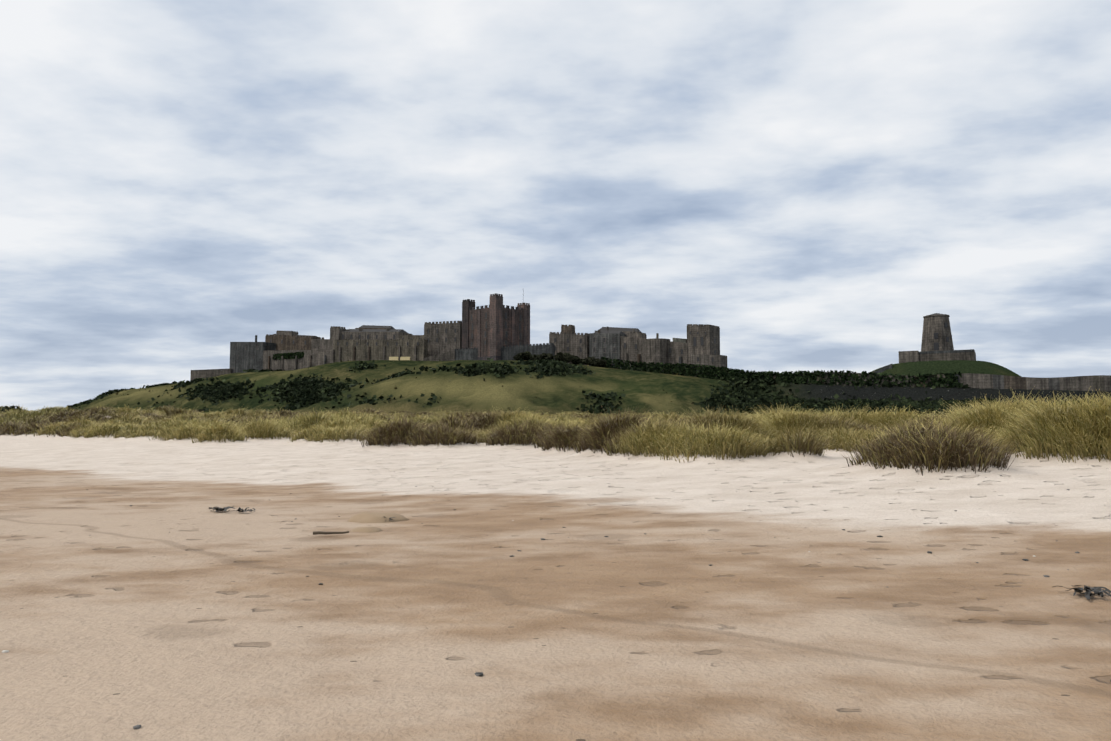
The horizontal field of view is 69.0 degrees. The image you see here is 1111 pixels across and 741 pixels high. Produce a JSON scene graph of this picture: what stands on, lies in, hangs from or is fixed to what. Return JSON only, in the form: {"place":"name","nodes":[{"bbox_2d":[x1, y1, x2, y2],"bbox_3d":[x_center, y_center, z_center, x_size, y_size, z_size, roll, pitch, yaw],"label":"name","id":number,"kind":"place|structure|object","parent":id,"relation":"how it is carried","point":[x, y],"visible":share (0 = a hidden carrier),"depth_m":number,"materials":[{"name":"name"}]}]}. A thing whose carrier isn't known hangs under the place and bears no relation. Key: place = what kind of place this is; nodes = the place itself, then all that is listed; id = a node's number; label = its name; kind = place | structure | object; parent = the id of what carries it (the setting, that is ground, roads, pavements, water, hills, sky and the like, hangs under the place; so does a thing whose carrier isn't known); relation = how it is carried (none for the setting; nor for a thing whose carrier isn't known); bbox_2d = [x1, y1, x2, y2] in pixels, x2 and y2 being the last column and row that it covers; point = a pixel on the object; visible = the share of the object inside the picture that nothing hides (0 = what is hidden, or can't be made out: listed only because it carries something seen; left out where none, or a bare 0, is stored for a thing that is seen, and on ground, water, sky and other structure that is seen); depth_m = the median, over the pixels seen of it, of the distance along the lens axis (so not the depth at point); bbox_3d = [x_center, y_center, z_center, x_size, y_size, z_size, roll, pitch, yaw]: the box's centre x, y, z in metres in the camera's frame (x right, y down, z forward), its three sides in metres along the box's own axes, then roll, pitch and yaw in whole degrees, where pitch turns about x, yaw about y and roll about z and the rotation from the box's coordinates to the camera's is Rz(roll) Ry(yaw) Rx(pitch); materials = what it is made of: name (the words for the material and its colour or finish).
{"place":"outdoors","nodes":[
{"label":"outdoors","id":0,"kind":"place"},
{"bbox_2d":[0,360,1110,740],"bbox_3d":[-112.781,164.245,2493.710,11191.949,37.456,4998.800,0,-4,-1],"label":"terrain ground","id":1,"kind":"structure","parent":0,"point":[148,590],"depth_m":7.67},
{"bbox_2d":[0,406,90,412],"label":"bushes","id":2,"kind":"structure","parent":1,"relation":"on","point":[7,408],"depth_m":148.53,"materials":[{"name":"green plant"}]},
{"bbox_2d":[209,506,236,511],"bbox_3d":[-5.956,2.447,14.277,0.478,0.080,0.501,0,-4,-1],"label":"seaweed","id":3,"kind":"object","parent":1,"relation":"on","point":[220,509],"visible":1,"depth_m":14.24,"materials":[{"name":"black plant"}]},
{"bbox_2d":[224,507,254,511],"bbox_3d":[-5.492,2.442,14.160,0.528,0.074,0.315,-2,-4,24],"label":"seaweed","id":4,"kind":"object","parent":1,"relation":"on","point":[242,510],"visible":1,"depth_m":14.13,"materials":[{"name":"black plant"}]},
{"bbox_2d":[190,321,461,380],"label":"castle buildings","id":5,"kind":"structure","parent":1,"relation":"on","point":[366,342],"depth_m":439.75,"materials":[{"name":"stone"}]},
{"bbox_2d":[313,531,348,534],"bbox_3d":[-3.086,2.230,11.128,0.497,0.053,0.088,2,-5,-28],"label":"driftwood","id":6,"kind":"object","parent":1,"relation":"on","point":[319,532],"visible":1,"depth_m":11.06,"materials":[{"name":"brown wood"}]},
{"bbox_2d":[351,527,382,532],"bbox_3d":[-2.734,2.303,11.654,0.478,0.104,0.382,0,-4,-1],"label":"sand patch","id":7,"kind":"object","parent":1,"relation":"on","point":[366,529],"visible":0.48,"depth_m":11.56,"materials":[{"name":"beige sand"}]},
{"bbox_2d":[348,512,409,522],"bbox_3d":[-2.852,2.367,12.984,0.892,0.197,0.842,-3,-5,33],"label":"sand patch","id":8,"kind":"object","parent":1,"relation":"on","point":[372,517],"visible":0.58,"depth_m":12.79,"materials":[{"name":"beige sand"}]},
{"bbox_2d":[90,365,677,404],"bbox_3d":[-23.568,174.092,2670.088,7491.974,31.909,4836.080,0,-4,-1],"label":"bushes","id":9,"kind":"object","parent":1,"relation":"on","point":[270,375],"depth_m":426.43,"materials":[{"name":"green plant"}]},
{"bbox_2d":[462,293,529,360],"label":"castle keep","id":10,"kind":"structure","parent":1,"relation":"on","point":[492,328],"depth_m":392.11,"materials":[{"name":"stone"}]},
{"bbox_2d":[0,386,1110,475],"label":"marram grass","id":11,"kind":"structure","parent":1,"relation":"on","point":[986,434],"depth_m":24.43,"materials":[{"name":"green plant"}]},
{"bbox_2d":[1,452,1110,729],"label":"pebbles","id":12,"kind":"object","parent":1,"relation":"on","point":[479,674],"visible":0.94,"depth_m":8.57,"materials":[{"name":"grey stone"}]},
{"bbox_2d":[513,351,606,366],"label":"bushes","id":13,"kind":"object","parent":1,"relation":"on","point":[567,358],"visible":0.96,"depth_m":358.69,"materials":[{"name":"green plant"}]},
{"bbox_2d":[424,324,726,366],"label":"castle buildings","id":14,"kind":"structure","parent":1,"relation":"on","point":[700,344],"depth_m":361.25,"materials":[{"name":"grey stone"}]},
{"bbox_2d":[64,358,1108,417],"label":"dark scrub patches","id":15,"kind":"object","parent":1,"relation":"on","point":[300,390],"visible":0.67,"depth_m":305.67,"materials":[{"name":"green plant"}]},
{"bbox_2d":[273,351,961,387],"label":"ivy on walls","id":16,"kind":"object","parent":1,"relation":"on","point":[716,371],"visible":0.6,"depth_m":306.45,"materials":[{"name":"green plant"}]},
{"bbox_2d":[604,359,1110,391],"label":"stone wall","id":17,"kind":"structure","parent":1,"relation":"on","point":[1074,383],"depth_m":252.52,"materials":[{"name":"grey stone"}]},
{"bbox_2d":[873,313,975,372],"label":"windmill tower","id":18,"kind":"structure","parent":1,"relation":"on","point":[937,343],"depth_m":287.23,"materials":[{"name":"stone"}]},
{"bbox_2d":[1053,585,1110,599],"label":"seaweed","id":19,"kind":"object","parent":1,"relation":"on","point":[1095,590],"visible":1,"depth_m":6.97,"materials":[{"name":"black plant"}]},
{"bbox_2d":[0,0,1110,410],"label":"sky","id":20,"kind":"structure","parent":0,"point":[808,182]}
]}

